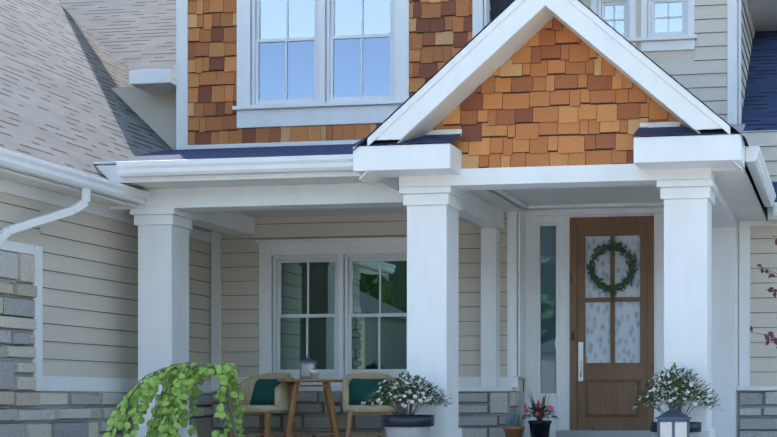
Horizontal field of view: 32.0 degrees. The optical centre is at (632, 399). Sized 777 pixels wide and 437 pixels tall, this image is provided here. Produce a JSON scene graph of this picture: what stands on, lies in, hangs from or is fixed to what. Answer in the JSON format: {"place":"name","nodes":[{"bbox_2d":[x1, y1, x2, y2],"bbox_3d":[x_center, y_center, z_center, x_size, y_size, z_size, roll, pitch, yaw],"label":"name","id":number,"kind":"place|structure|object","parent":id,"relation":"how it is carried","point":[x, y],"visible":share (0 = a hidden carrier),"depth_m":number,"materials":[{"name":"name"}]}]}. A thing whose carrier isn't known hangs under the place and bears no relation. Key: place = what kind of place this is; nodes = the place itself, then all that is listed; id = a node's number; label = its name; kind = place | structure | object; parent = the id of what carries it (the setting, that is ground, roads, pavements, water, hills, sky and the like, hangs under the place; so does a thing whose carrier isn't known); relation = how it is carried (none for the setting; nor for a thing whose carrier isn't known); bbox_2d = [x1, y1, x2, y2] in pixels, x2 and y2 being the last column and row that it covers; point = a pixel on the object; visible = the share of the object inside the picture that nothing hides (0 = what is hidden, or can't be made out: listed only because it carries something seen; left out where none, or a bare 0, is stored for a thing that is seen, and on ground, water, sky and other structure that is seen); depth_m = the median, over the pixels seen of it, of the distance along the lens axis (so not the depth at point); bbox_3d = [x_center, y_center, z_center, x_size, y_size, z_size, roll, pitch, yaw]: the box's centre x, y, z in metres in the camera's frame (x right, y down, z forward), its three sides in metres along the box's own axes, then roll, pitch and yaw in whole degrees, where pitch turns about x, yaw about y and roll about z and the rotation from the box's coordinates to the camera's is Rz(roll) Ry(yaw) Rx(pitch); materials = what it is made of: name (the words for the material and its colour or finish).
{"place":"outdoors","nodes":[
{"label":"outdoors","id":0,"kind":"place"},
{"bbox_2d":[0,0,175,179],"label":"roof shingles","id":1,"kind":"object","parent":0,"point":[66,66],"visible":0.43,"depth_m":16.26,"materials":[{"name":"grey tile"}]},
{"bbox_2d":[103,362,244,436],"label":"weeping shrub","id":2,"kind":"object","parent":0,"point":[182,378],"visible":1,"depth_m":11.75,"materials":[{"name":"green plant"}]},
{"bbox_2d":[490,0,523,390],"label":"dark house interior","id":3,"kind":"object","parent":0,"point":[498,7],"depth_m":16.25,"materials":[{"name":"black"}]},
{"bbox_2d":[528,420,551,436],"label":"black pot","id":4,"kind":"object","parent":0,"point":[540,428],"visible":0.98,"depth_m":15.26,"materials":[{"name":"black ceramic"}]},
{"bbox_2d":[521,391,559,420],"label":"flowers","id":5,"kind":"object","parent":4,"relation":"on","point":[539,413],"visible":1,"depth_m":15.30,"materials":[{"name":"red plant"}]},
{"bbox_2d":[556,430,654,436],"bbox_3d":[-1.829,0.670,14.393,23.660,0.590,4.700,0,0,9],"label":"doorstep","id":6,"kind":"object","parent":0,"point":[603,433],"depth_m":15.74,"materials":[{"name":"concrete"}]},
{"bbox_2d":[230,372,296,436],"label":"wicker chair","id":7,"kind":"object","parent":6,"relation":"on","point":[266,394],"visible":0.88,"depth_m":15.54,"materials":[{"name":"beige wicker"}]},
{"bbox_2d":[277,379,342,436],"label":"round side table","id":8,"kind":"object","parent":6,"relation":"on","point":[331,412],"visible":0.98,"depth_m":15.17,"materials":[{"name":"brown wood"}]},
{"bbox_2d":[299,354,317,378],"bbox_3d":[-3.774,-0.381,15.328,0.190,0.292,0.190,0,0,-6],"label":"table lantern","id":9,"kind":"object","parent":8,"relation":"on","point":[307,364],"visible":0.81,"depth_m":15.25,"materials":[{"name":"white glass"}]},
{"bbox_2d":[310,370,319,378],"bbox_3d":[-3.678,-0.287,15.231,0.118,0.105,0.118,0,0,9],"label":"cup","id":10,"kind":"object","parent":8,"relation":"on","point":[314,374],"visible":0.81,"depth_m":15.19,"materials":[{"name":"white ceramic"}]},
{"bbox_2d":[342,372,396,436],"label":"wicker chair","id":11,"kind":"object","parent":6,"relation":"on","point":[357,388],"visible":0.83,"depth_m":15.38,"materials":[{"name":"beige wicker"}]},
{"bbox_2d":[0,250,776,436],"bbox_3d":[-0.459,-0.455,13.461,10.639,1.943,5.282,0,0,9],"label":"stone veneer","id":12,"kind":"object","parent":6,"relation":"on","point":[18,267],"depth_m":14.00,"materials":[{"name":"grey stone"}]},
{"bbox_2d":[381,415,433,436],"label":"planter bowl","id":13,"kind":"object","parent":6,"relation":"on","point":[407,425],"visible":1,"depth_m":12.25,"materials":[{"name":"ceramic"}]},
{"bbox_2d":[361,371,452,414],"bbox_3d":[-2.121,-0.046,12.437,0.876,0.448,0.882,0,0,9],"label":"flowering shrub","id":14,"kind":"object","parent":13,"relation":"on","point":[407,388],"visible":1,"depth_m":12.34,"materials":[{"name":"green plant"}]},
{"bbox_2d":[130,179,717,436],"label":"porch columns","id":15,"kind":"structure","parent":6,"relation":"on","point":[432,285],"depth_m":12.82,"materials":[{"name":"white paint"}]},
{"bbox_2d":[503,426,524,436],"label":"terracotta pot","id":16,"kind":"object","parent":6,"relation":"on","point":[513,431],"visible":0.92,"depth_m":15.34,"materials":[{"name":"brown ceramic"}]},
{"bbox_2d":[502,407,523,426],"bbox_3d":[-1.392,0.216,15.433,0.250,0.267,0.340,0,0,-14],"label":"potted plant","id":17,"kind":"object","parent":16,"relation":"in","point":[514,421],"visible":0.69,"depth_m":15.41,"materials":[{"name":"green plant"}]},
{"bbox_2d":[655,402,691,436],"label":"porch lantern","id":18,"kind":"object","parent":6,"relation":"on","point":[673,422],"visible":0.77,"depth_m":11.77,"materials":[{"name":"grey metal"}]},
{"bbox_2d":[650,422,701,436],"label":"planter bowl","id":19,"kind":"object","parent":6,"relation":"on","point":[695,428],"visible":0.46,"depth_m":12.03,"materials":[{"name":"concrete"}]},
{"bbox_2d":[630,361,720,415],"bbox_3d":[0.414,-0.056,12.149,0.912,0.593,0.886,0,0,9],"label":"flowering shrub","id":20,"kind":"object","parent":19,"relation":"in","point":[686,394],"visible":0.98,"depth_m":12.04,"materials":[{"name":"green plant"}]},
{"bbox_2d":[750,236,776,347],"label":"tree branches","id":21,"kind":"object","parent":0,"point":[770,334],"visible":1,"depth_m":10.81,"materials":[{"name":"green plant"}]},
{"label":"ground","id":22,"kind":"structure","parent":0,"visible":0},
{"bbox_2d":[0,0,776,436],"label":"lap siding","id":23,"kind":"object","parent":22,"relation":"on","point":[90,294],"visible":0.23,"depth_m":16.02,"materials":[{"name":"beige wood"}]},
{"bbox_2d":[188,0,471,144],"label":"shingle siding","id":24,"kind":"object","parent":23,"relation":"attached to","point":[212,66],"depth_m":16.57,"materials":[{"name":"brown wood"}]},
{"bbox_2d":[0,0,776,436],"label":"house trim","id":25,"kind":"structure","parent":23,"relation":"attached to","point":[392,166],"depth_m":14.03,"materials":[{"name":"white wood"}]},
{"bbox_2d":[0,0,776,223],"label":"soffit ceiling","id":26,"kind":"structure","parent":23,"relation":"attached to","point":[735,187],"depth_m":14.05,"materials":[{"name":"beige paint"}]},
{"bbox_2d":[107,0,776,201],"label":"roof shingles","id":27,"kind":"object","parent":23,"relation":"on","point":[759,110],"visible":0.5,"depth_m":15.73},
{"bbox_2d":[232,0,696,392],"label":"windows","id":28,"kind":"structure","parent":23,"relation":"attached to","point":[341,315],"depth_m":16.42,"materials":[{"name":"glass"}]},
{"bbox_2d":[418,17,694,168],"bbox_3d":[-0.749,-2.949,12.562,3.326,1.522,0.030,0,0,9],"label":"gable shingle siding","id":29,"kind":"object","parent":23,"relation":"on","point":[554,91],"depth_m":12.56,"materials":[{"name":"brown wood"}]},
{"bbox_2d":[555,216,653,429],"bbox_3d":[-0.346,-0.928,16.074,1.222,2.608,0.106,0,0,9],"label":"front door","id":30,"kind":"structure","parent":23,"relation":"attached to","point":[611,353],"depth_m":16.08,"materials":[{"name":"brown wood"}]},
{"bbox_2d":[586,225,638,295],"bbox_3d":[-0.242,-1.696,16.022,0.654,0.878,0.090,0,0,9],"label":"door wreath","id":31,"kind":"object","parent":30,"relation":"attached to","point":[612,245],"depth_m":16.00,"materials":[{"name":"green plant"}]}
]}

